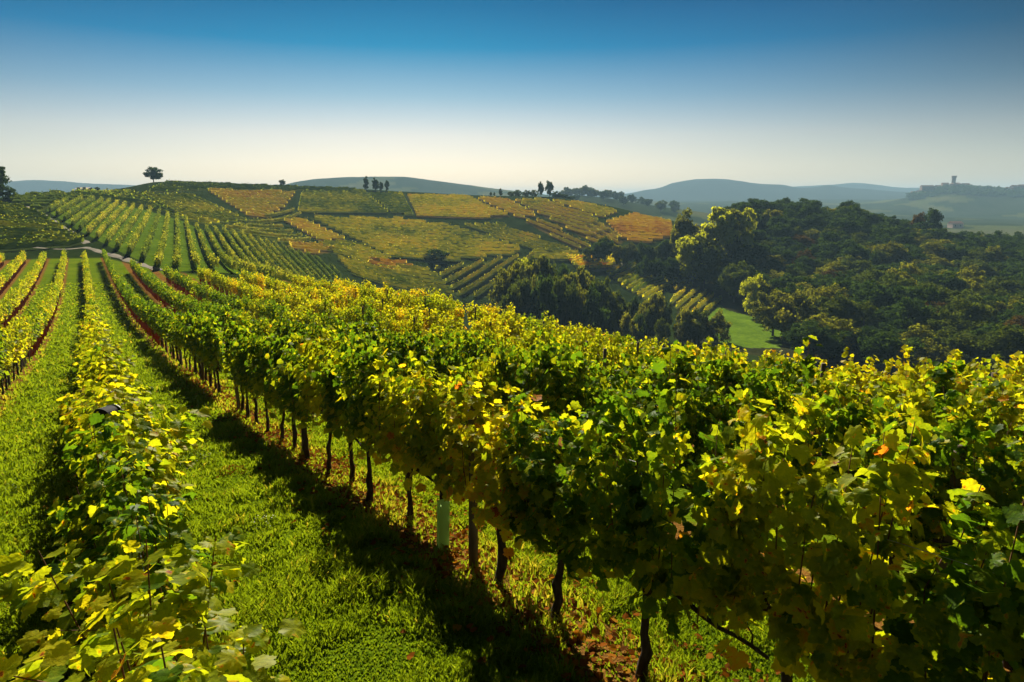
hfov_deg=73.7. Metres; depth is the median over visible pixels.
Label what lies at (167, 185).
hillside vines
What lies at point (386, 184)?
upright tree
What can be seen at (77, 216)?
vine row
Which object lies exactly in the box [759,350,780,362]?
grapevine
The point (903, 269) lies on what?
woodland tree
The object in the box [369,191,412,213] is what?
hillside vines
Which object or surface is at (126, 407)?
grapevine
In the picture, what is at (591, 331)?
grapevine
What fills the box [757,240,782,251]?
woodland tree
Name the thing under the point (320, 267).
vine row
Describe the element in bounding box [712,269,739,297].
woodland tree
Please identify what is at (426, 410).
grapevine
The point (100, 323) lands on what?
grapevine
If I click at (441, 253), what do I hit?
broadleaf tree
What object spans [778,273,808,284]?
woodland tree
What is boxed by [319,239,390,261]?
hillside vines
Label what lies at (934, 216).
broadleaf tree
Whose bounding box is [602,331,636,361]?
grapevine
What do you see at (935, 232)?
woodland tree
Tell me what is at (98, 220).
vine row
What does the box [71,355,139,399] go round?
grapevine
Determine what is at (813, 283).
woodland tree
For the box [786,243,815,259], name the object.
woodland tree
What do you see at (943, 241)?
woodland tree
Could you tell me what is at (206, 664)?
grapevine
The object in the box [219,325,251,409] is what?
grapevine
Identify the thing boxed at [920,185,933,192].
village house
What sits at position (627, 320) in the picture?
broadleaf tree
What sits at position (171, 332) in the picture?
grapevine
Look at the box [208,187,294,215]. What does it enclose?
hillside vines
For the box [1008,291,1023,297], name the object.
woodland tree
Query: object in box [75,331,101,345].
grapevine
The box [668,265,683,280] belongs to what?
broadleaf tree
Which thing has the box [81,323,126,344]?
grapevine
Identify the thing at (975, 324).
woodland tree
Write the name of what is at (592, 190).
broadleaf tree
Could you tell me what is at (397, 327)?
grapevine
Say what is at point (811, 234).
woodland tree
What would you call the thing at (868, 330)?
woodland tree
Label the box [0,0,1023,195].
sky
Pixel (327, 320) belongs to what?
grapevine
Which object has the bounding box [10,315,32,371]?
grapevine
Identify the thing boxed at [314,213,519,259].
hillside vines
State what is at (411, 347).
grapevine
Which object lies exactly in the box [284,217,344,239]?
hillside vines
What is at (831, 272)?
woodland tree
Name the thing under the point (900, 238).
woodland tree
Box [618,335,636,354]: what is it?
grapevine
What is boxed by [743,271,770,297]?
woodland tree
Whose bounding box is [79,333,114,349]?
grapevine
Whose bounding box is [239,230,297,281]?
vine row
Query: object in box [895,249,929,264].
woodland tree
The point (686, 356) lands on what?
grapevine
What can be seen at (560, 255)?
hillside vines
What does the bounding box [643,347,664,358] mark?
grapevine
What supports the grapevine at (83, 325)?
on the ground at (972, 213)
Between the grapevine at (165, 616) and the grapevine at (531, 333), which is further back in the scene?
the grapevine at (531, 333)
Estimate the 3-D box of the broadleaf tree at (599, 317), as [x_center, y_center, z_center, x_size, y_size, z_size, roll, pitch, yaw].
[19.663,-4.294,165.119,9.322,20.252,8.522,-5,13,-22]
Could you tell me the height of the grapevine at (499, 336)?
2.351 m
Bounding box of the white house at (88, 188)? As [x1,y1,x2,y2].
[75,187,92,189]
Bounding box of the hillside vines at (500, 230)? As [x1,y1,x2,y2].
[465,221,569,251]
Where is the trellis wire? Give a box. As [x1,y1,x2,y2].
[401,394,992,572]
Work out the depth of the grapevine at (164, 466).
4.99 m
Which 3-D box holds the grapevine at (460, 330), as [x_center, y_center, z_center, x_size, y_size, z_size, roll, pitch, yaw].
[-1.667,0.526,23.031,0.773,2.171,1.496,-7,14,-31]
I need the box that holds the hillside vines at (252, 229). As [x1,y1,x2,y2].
[225,223,310,241]
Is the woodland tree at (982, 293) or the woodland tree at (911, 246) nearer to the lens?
the woodland tree at (982, 293)
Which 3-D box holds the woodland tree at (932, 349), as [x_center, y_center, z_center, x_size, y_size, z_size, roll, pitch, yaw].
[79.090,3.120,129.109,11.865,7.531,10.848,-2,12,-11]
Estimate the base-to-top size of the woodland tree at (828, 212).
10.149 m
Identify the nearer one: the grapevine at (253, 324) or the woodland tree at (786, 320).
the grapevine at (253, 324)
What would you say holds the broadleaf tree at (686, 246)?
on the ground at (972, 213)
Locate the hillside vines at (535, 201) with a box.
[515,197,617,241]
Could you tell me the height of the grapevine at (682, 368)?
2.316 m
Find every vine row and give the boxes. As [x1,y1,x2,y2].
[0,201,23,207]
[0,204,36,210]
[0,206,40,213]
[0,208,45,215]
[0,212,50,219]
[0,214,54,221]
[0,217,58,224]
[0,220,63,228]
[0,224,67,231]
[0,229,72,235]
[0,231,76,239]
[0,234,80,243]
[0,235,83,249]
[47,196,69,210]
[55,193,82,214]
[62,195,95,219]
[70,196,103,224]
[78,198,110,228]
[86,199,118,232]
[96,200,126,236]
[105,202,134,242]
[115,204,143,246]
[126,205,152,251]
[139,208,160,258]
[154,210,169,266]
[172,212,182,267]
[184,215,201,267]
[195,222,221,268]
[204,224,239,270]
[213,226,256,271]
[222,226,274,275]
[231,228,292,280]
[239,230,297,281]
[248,232,282,271]
[255,236,302,277]
[264,237,303,278]
[273,241,307,278]
[281,242,316,281]
[288,245,320,280]
[297,248,326,279]
[306,250,331,279]
[314,254,336,278]
[329,263,341,277]
[567,253,611,257]
[568,256,613,260]
[571,258,614,262]
[574,260,612,265]
[589,264,605,268]
[606,263,620,272]
[610,262,635,275]
[614,265,637,278]
[618,268,640,281]
[621,273,643,284]
[626,275,652,287]
[632,274,661,290]
[637,278,667,294]
[642,280,672,297]
[670,283,691,301]
[674,278,685,289]
[676,286,699,306]
[682,289,706,310]
[692,292,714,311]
[703,296,721,311]
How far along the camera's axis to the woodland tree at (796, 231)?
269.77 m
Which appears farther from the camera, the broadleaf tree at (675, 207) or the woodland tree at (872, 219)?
the broadleaf tree at (675, 207)
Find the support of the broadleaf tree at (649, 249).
on the ground at (972, 213)
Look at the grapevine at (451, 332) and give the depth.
23.58 m
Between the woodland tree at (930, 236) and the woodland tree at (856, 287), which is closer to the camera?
the woodland tree at (856, 287)
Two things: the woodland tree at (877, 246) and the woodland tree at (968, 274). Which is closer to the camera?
the woodland tree at (968, 274)
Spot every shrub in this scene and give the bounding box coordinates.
[513,190,521,195]
[522,190,531,195]
[530,189,538,195]
[551,191,560,197]
[672,306,695,345]
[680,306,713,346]
[706,308,732,343]
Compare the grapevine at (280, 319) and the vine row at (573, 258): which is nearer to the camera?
the grapevine at (280, 319)
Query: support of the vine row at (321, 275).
on the ground at (972, 213)
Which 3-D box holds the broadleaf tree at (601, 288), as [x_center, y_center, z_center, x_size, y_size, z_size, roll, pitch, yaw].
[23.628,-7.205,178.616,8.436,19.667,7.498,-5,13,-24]
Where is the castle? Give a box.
[949,176,960,186]
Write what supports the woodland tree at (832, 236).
on the ground at (972, 213)
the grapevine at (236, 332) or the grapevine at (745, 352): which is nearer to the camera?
the grapevine at (236, 332)
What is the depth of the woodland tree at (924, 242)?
249.48 m
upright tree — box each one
[363,176,368,188]
[372,178,378,189]
[378,182,383,190]
[384,180,389,190]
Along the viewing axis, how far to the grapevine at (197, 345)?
20.35 m
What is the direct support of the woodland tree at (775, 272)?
on the ground at (972, 213)
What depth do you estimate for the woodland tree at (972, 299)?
155.83 m
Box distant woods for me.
[906,184,1023,199]
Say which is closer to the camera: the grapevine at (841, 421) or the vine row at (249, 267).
the grapevine at (841, 421)
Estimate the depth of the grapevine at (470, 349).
16.66 m
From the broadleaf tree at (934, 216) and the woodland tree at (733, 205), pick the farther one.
the woodland tree at (733, 205)
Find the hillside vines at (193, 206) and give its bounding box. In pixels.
[140,191,246,223]
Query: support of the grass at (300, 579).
on the ground at (972, 213)
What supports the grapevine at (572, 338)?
on the ground at (972, 213)
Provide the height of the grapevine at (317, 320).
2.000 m
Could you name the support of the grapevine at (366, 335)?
on the ground at (972, 213)
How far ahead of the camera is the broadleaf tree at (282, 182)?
397.51 m
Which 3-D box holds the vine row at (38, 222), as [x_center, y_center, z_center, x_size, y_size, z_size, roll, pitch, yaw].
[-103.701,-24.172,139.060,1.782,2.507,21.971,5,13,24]
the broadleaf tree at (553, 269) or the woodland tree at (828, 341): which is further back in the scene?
the broadleaf tree at (553, 269)
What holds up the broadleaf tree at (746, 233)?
on the ground at (972, 213)
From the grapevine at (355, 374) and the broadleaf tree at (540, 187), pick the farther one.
the broadleaf tree at (540, 187)
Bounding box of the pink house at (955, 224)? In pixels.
[947,221,963,227]
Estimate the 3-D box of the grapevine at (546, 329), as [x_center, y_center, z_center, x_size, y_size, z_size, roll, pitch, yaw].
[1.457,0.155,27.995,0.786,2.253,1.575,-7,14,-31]
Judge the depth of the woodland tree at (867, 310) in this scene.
153.80 m
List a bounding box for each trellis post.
[200,359,204,382]
[234,377,239,409]
[300,365,304,451]
[468,396,477,565]
[603,348,606,376]
[812,363,825,461]
[936,444,966,594]
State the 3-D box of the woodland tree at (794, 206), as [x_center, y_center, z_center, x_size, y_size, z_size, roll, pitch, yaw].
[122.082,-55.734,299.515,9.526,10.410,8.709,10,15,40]
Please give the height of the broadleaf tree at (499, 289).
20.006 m
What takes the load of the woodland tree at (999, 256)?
on the ground at (972, 213)
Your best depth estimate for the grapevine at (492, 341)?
15.97 m
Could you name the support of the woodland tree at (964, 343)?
on the ground at (972, 213)
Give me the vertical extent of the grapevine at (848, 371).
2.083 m
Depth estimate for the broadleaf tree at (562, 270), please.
184.59 m
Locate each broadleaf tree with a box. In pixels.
[0,166,11,186]
[0,185,17,200]
[142,166,163,181]
[279,179,285,184]
[423,249,449,260]
[488,267,509,310]
[496,283,523,333]
[504,258,525,306]
[505,275,538,336]
[520,256,538,271]
[520,273,543,341]
[521,257,538,274]
[525,254,554,305]
[525,272,560,328]
[537,181,543,194]
[540,256,560,288]
[545,180,553,196]
[547,274,571,330]
[556,262,569,277]
[559,190,568,194]
[559,278,585,334]
[562,265,590,305]
[567,284,589,333]
[572,188,580,194]
[572,194,579,199]
[574,281,613,349]
[581,186,588,194]
[582,246,592,261]
[584,269,598,284]
[587,188,598,196]
[588,246,599,261]
[589,276,615,311]
[592,235,614,260]
[598,190,608,199]
[598,300,612,337]
[607,301,627,335]
[610,244,622,264]
[612,191,617,198]
[612,289,631,333]
[614,245,629,265]
[618,196,628,204]
[619,310,638,346]
[625,242,637,260]
[626,294,640,329]
[628,194,636,202]
[629,313,646,342]
[633,299,647,318]
[634,241,649,264]
[635,256,651,279]
[636,196,645,203]
[641,308,656,341]
[642,245,656,261]
[642,292,665,345]
[643,199,652,205]
[652,246,663,261]
[653,317,670,347]
[655,200,667,210]
[657,239,671,261]
[661,256,680,281]
[661,300,673,326]
[668,213,683,250]
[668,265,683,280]
[669,207,700,265]
[670,202,679,211]
[675,231,710,282]
[690,242,720,287]
[701,206,739,258]
[722,209,743,258]
[737,207,757,250]
[738,273,768,317]
[749,281,777,305]
[836,256,862,263]
[909,212,927,224]
[923,208,944,227]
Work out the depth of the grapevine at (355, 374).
7.83 m
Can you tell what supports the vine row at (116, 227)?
on the ground at (972, 213)
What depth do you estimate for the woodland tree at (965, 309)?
143.84 m
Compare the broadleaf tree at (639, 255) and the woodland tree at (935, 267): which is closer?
the woodland tree at (935, 267)
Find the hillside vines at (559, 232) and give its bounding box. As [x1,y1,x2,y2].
[526,218,590,247]
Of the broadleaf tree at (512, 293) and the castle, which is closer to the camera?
the broadleaf tree at (512, 293)
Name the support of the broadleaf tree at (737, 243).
on the ground at (972, 213)
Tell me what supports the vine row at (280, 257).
on the ground at (972, 213)
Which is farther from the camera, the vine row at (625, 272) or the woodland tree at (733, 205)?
the woodland tree at (733, 205)
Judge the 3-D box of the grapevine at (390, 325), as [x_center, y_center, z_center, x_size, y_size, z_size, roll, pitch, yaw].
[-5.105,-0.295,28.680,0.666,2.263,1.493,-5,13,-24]
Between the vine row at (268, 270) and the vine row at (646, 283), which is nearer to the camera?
the vine row at (268, 270)
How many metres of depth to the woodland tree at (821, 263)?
233.31 m
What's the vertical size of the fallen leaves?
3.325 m
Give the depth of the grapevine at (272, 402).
12.23 m
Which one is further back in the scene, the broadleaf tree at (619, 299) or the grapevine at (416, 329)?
the broadleaf tree at (619, 299)
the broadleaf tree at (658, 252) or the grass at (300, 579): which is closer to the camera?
the grass at (300, 579)
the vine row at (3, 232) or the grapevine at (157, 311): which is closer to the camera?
the grapevine at (157, 311)
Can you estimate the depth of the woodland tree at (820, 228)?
270.54 m
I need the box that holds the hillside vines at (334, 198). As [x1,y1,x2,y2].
[298,189,387,211]
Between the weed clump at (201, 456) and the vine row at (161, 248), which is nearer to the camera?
the weed clump at (201, 456)
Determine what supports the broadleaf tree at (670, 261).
on the ground at (972, 213)
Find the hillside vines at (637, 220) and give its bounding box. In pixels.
[606,212,671,240]
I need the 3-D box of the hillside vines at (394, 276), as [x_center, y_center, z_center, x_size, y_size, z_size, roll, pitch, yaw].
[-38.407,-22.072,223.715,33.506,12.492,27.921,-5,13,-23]
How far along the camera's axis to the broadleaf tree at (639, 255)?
260.66 m
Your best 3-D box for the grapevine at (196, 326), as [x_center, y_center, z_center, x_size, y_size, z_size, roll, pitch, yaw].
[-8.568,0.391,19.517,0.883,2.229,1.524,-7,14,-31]
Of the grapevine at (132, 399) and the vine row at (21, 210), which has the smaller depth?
the grapevine at (132, 399)
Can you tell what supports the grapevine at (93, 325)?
on the ground at (972, 213)
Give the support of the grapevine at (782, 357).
on the ground at (972, 213)
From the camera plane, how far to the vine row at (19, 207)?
159.44 m
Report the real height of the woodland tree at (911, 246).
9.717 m
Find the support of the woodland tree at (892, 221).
on the ground at (972, 213)
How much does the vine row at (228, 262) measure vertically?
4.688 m
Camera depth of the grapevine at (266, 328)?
23.93 m
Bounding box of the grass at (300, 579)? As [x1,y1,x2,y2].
[0,279,815,681]
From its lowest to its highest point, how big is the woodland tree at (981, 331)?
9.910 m
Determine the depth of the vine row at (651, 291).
232.03 m
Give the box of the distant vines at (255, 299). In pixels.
[0,248,579,356]
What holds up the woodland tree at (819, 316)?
on the ground at (972, 213)
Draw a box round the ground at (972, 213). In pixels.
[0,177,1023,681]
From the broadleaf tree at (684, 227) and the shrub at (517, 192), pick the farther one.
the shrub at (517, 192)
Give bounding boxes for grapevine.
[0,318,19,360]
[0,323,29,375]
[0,329,18,385]
[0,332,9,394]
[0,334,15,390]
[0,349,7,378]
[0,525,305,681]
[0,627,274,681]
[4,325,19,380]
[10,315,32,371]
[17,320,26,368]
[18,319,30,366]
[19,315,30,363]
[26,323,33,361]
[44,457,214,674]
[45,373,140,444]
[45,409,170,627]
[58,381,131,413]
[64,388,139,447]
[67,368,135,420]
[67,386,153,430]
[71,336,123,393]
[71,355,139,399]
[72,341,134,386]
[72,379,194,508]
[73,330,116,342]
[73,343,124,358]
[74,347,136,385]
[75,315,98,332]
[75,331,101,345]
[78,320,110,335]
[78,399,212,551]
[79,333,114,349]
[79,340,124,372]
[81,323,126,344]
[83,321,110,341]
[83,328,113,342]
[85,317,106,331]
[150,301,166,346]
[155,307,168,334]
[156,314,172,353]
[157,311,166,351]
[159,305,175,358]
[163,315,178,360]
[166,308,177,360]
[166,316,182,365]
[173,311,187,367]
[176,308,191,370]
[179,327,194,372]
[180,312,196,376]
[183,309,208,381]
[183,311,203,378]
[192,315,221,386]
[194,310,225,392]
[198,326,224,390]
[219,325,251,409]
[225,318,260,416]
[231,334,263,423]
[244,315,259,333]
[245,332,275,431]
[247,342,288,440]
[250,315,264,334]
[254,313,270,339]
[259,318,276,337]
[265,333,303,448]
[271,348,323,458]
[272,315,290,346]
[276,326,360,471]
[279,319,295,348]
[288,320,308,352]
[296,327,309,357]
[304,322,329,350]
[306,355,364,481]
[307,315,326,329]
[318,314,403,500]
[319,309,333,335]
[324,323,346,349]
[325,309,339,339]
[334,316,349,335]
[343,319,360,334]
[348,331,372,357]
[352,321,363,334]
[356,344,462,519]
[362,320,378,342]
[368,328,389,351]
[377,330,411,417]
[380,309,395,331]
[380,329,400,351]
[392,318,403,335]
[394,326,414,362]
[397,347,415,393]
[399,311,414,333]
[402,364,493,504]
[406,313,422,339]
[406,329,429,363]
[411,333,447,393]
[420,325,433,346]
[424,338,437,353]
[427,319,450,342]
[434,331,474,416]
[438,376,581,585]
[441,330,457,345]
[443,331,469,370]
[444,313,463,332]
[449,344,510,460]
[454,324,471,350]
[462,331,490,416]
[466,323,487,352]
[468,315,482,337]
[481,313,495,333]
[484,326,504,347]
[485,333,519,385]
[491,344,540,435]
[494,319,510,346]
[499,389,607,619]
[502,338,522,359]
[508,328,583,446]
[509,333,546,375]
[512,323,541,354]
[523,315,541,330]
[530,318,556,341]
[530,335,554,362]
[530,340,569,395]
[546,329,570,343]
[550,329,589,379]
[555,336,604,402]
[556,334,574,346]
[562,352,635,466]
[566,331,582,350]
[573,344,768,681]
[574,326,601,351]
[575,324,590,348]
[575,341,602,379]
[583,358,634,393]
[588,324,608,346]
[588,329,614,358]
[590,338,614,366]
[598,363,692,487]
[599,336,636,373]
[600,329,617,353]
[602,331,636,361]
[617,352,667,406]
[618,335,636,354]
[620,354,655,377]
[632,343,656,357]
[633,336,657,354]
[633,355,650,391]
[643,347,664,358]
[650,352,675,378]
[651,338,721,467]
[654,338,676,353]
[663,350,772,487]
[672,394,939,681]
[674,349,700,364]
[685,335,726,393]
[694,345,723,363]
[695,346,775,446]
[712,342,739,357]
[715,345,747,372]
[719,343,769,393]
[734,335,883,543]
[742,376,839,472]
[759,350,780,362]
[762,356,818,431]
[766,349,804,385]
[812,370,906,483]
[814,389,995,574]
[815,367,881,431]
[816,359,839,374]
[817,367,841,382]
[840,347,897,396]
[863,384,929,431]
[866,364,990,482]
[875,478,1023,681]
[893,344,961,398]
[924,360,1008,462]
[929,387,1023,670]
[944,349,1017,397]
[961,374,1023,506]
[962,354,1023,387]
[991,382,1023,442]
[1006,350,1023,395]
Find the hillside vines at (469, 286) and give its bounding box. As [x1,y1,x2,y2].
[435,253,533,294]
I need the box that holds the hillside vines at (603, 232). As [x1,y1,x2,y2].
[587,218,620,241]
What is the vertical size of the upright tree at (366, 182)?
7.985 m
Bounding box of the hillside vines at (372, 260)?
[368,257,412,268]
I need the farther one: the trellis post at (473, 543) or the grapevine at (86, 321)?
the grapevine at (86, 321)
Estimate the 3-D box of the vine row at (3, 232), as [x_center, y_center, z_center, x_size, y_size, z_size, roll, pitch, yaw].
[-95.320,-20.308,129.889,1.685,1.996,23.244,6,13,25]
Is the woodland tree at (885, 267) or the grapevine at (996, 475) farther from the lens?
the woodland tree at (885, 267)
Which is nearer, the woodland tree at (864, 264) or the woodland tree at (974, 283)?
the woodland tree at (974, 283)
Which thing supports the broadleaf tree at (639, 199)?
on the ground at (972, 213)
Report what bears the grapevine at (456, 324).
on the ground at (972, 213)
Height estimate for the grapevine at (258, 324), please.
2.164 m
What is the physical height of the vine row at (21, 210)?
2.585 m
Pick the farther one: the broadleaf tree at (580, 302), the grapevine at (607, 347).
the broadleaf tree at (580, 302)
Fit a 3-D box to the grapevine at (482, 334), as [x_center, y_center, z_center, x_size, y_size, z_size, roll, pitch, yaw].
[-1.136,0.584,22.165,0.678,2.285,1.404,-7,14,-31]
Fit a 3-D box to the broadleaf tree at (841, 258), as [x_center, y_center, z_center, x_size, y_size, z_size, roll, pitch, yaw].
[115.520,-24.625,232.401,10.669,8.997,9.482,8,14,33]
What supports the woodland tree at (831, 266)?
on the ground at (972, 213)
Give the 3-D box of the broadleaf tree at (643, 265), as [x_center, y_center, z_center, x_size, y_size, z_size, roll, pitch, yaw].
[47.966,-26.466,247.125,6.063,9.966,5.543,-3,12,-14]
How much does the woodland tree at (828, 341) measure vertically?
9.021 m
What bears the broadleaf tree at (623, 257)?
on the ground at (972, 213)
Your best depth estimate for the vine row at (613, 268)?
256.77 m
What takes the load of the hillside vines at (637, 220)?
on the ground at (972, 213)
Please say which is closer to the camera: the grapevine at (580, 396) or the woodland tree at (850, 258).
the grapevine at (580, 396)
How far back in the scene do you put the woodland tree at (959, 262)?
223.29 m
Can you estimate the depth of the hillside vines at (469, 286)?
242.71 m
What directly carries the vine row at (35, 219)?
on the ground at (972, 213)
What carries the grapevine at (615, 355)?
on the ground at (972, 213)
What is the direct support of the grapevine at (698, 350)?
on the ground at (972, 213)
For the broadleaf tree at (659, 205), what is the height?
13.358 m
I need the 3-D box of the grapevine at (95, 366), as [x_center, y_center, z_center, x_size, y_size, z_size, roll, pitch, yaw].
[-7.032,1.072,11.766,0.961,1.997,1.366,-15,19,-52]
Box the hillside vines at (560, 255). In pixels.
[527,248,579,258]
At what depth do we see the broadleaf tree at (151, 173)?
337.16 m
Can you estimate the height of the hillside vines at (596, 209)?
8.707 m
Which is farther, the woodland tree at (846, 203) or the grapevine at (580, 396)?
the woodland tree at (846, 203)
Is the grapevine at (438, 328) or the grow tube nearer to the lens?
the grow tube
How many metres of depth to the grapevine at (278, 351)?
11.42 m
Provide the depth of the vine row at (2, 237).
130.43 m
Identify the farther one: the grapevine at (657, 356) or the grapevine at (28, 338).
the grapevine at (28, 338)
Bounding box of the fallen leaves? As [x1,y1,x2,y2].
[0,368,780,681]
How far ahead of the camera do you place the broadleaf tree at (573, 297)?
164.92 m
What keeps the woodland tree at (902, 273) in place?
on the ground at (972, 213)
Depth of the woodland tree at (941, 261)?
226.87 m
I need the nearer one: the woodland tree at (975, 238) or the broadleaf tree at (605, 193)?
the woodland tree at (975, 238)
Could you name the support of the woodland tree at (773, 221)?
on the ground at (972, 213)
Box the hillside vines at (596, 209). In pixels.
[553,198,616,216]
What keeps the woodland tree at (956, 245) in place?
on the ground at (972, 213)
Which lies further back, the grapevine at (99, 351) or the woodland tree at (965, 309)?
the woodland tree at (965, 309)
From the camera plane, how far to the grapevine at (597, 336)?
24.94 m
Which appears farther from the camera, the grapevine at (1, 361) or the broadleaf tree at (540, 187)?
the broadleaf tree at (540, 187)
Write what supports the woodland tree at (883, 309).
on the ground at (972, 213)
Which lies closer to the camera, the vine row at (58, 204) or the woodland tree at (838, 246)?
the vine row at (58, 204)
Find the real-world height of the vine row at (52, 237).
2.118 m
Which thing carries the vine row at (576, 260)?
on the ground at (972, 213)
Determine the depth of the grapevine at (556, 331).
27.38 m
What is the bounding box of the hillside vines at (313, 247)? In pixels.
[289,239,332,252]
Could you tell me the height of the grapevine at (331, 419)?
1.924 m
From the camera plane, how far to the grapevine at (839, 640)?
3.06 m
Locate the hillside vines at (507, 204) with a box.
[478,196,534,216]
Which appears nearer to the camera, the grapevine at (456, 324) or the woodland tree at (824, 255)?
the grapevine at (456, 324)
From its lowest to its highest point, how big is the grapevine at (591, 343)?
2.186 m
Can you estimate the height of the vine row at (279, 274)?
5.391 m
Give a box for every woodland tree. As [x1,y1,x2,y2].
[708,258,733,271]
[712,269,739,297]
[718,261,756,302]
[724,202,740,208]
[725,257,761,270]
[736,202,752,211]
[741,198,761,209]
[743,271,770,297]
[747,212,762,227]
[748,289,795,335]
[751,208,768,224]
[753,229,770,241]
[754,266,769,274]
[756,200,780,216]
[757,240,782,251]
[757,255,789,266]
[757,259,785,275]
[761,209,782,227]
[764,245,799,264]
[765,215,789,234]
[765,270,783,279]
[765,277,786,293]
[770,203,784,209]
[771,281,805,312]
[774,288,822,342]
[776,197,793,204]
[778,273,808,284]
[780,318,853,356]
[782,202,800,218]
[785,282,810,291]
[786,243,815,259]
[788,295,821,317]
[790,226,806,241]
[791,234,815,246]
[791,248,815,263]
[792,255,819,275]
[793,198,812,211]
[797,201,823,218]
[798,198,822,205]
[798,285,832,304]
[800,276,823,290]
[801,312,838,333]
[802,229,819,244]
[808,294,861,329]
[809,224,845,234]
[811,277,833,286]
[812,250,837,261]
[813,259,835,273]
[814,261,848,275]
[817,231,851,249]
[817,318,865,359]
[818,269,846,277]
[821,208,835,215]
[822,227,841,239]
[823,282,848,299]
[825,239,856,258]
[826,276,860,297]
[829,215,863,239]
[833,244,872,260]
[834,260,874,274]
[836,200,860,208]
[836,204,864,216]
[837,279,876,302]
[839,254,862,269]
[846,299,883,330]
[848,280,899,308]
[849,325,893,363]
[852,271,866,282]
[857,211,883,225]
[857,331,926,373]
[859,267,888,283]
[860,242,873,247]
[866,235,893,246]
[866,244,892,260]
[866,251,884,265]
[867,248,891,264]
[869,303,899,318]
[872,264,901,270]
[874,322,910,338]
[876,275,916,288]
[877,323,947,363]
[878,271,903,284]
[878,296,935,330]
[880,241,907,263]
[884,215,902,225]
[884,285,905,302]
[885,267,917,286]
[888,286,939,305]
[890,233,915,245]
[891,260,913,268]
[895,243,924,255]
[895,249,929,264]
[896,337,969,373]
[897,268,914,276]
[898,261,921,275]
[899,221,913,229]
[905,259,934,264]
[908,228,922,237]
[908,319,959,337]
[910,221,940,229]
[913,236,931,244]
[913,240,944,252]
[914,267,939,275]
[915,232,937,239]
[916,263,943,272]
[916,280,950,303]
[917,253,958,267]
[917,270,971,291]
[917,330,991,363]
[920,228,955,240]
[920,241,946,258]
[922,301,955,330]
[927,297,994,330]
[931,238,953,244]
[938,269,967,281]
[938,293,996,312]
[940,243,967,261]
[941,243,964,252]
[941,325,973,362]
[942,265,967,271]
[945,289,974,299]
[951,256,976,268]
[952,275,986,292]
[953,234,967,239]
[954,315,998,333]
[957,230,979,235]
[959,263,984,282]
[960,247,997,263]
[960,259,1000,277]
[962,235,985,246]
[963,231,987,237]
[968,321,1022,364]
[972,289,991,296]
[974,323,1023,368]
[975,294,1007,315]
[977,236,995,245]
[980,276,1022,293]
[984,245,1008,262]
[986,312,1000,327]
[987,230,1009,239]
[987,240,1015,254]
[992,299,1022,322]
[994,301,1023,324]
[997,295,1022,312]
[1000,235,1021,244]
[1003,315,1023,328]
[1004,295,1023,303]
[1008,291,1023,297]
[1010,231,1023,242]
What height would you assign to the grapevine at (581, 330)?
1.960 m
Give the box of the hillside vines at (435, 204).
[407,193,507,217]
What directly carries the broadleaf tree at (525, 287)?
on the ground at (972, 213)
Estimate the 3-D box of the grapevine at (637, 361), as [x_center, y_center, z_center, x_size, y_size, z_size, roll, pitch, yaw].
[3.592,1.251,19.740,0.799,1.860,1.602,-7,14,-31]
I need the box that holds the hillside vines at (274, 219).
[237,207,300,225]
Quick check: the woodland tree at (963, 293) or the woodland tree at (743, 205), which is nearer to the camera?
the woodland tree at (963, 293)
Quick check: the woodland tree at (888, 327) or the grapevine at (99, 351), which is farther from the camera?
the woodland tree at (888, 327)
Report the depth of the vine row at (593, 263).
262.55 m
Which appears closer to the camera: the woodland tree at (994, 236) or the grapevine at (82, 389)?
the grapevine at (82, 389)
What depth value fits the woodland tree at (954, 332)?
135.60 m
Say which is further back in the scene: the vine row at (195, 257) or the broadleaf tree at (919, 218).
the broadleaf tree at (919, 218)
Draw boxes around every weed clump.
[2,481,17,491]
[175,449,215,469]
[207,572,243,586]
[216,464,243,476]
[249,515,278,530]
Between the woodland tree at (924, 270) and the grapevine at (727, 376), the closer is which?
the grapevine at (727, 376)
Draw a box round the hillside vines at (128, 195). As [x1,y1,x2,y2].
[71,188,173,212]
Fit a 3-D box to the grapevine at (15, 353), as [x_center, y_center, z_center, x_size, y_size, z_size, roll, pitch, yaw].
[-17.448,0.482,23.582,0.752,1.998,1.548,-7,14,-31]
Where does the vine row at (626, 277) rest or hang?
on the ground at (972, 213)
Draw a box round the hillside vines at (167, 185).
[149,179,355,190]
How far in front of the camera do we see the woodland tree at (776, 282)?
191.94 m
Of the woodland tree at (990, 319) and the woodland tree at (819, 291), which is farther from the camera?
the woodland tree at (819, 291)
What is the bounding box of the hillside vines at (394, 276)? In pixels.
[338,255,453,293]
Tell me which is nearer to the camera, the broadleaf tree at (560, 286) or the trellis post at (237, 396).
the trellis post at (237, 396)
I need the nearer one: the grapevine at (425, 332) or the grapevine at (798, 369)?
the grapevine at (798, 369)
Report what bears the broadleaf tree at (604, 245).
on the ground at (972, 213)
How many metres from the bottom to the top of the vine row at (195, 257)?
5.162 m
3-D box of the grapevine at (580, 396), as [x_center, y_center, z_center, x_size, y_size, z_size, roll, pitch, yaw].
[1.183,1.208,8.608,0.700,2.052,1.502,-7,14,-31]
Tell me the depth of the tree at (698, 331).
163.12 m
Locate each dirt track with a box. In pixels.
[26,206,89,243]
[34,247,161,270]
[592,263,621,271]
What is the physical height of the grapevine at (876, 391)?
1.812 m
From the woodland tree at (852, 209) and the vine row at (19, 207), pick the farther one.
the woodland tree at (852, 209)
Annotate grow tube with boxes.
[437,499,449,549]
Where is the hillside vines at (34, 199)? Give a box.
[10,189,89,208]

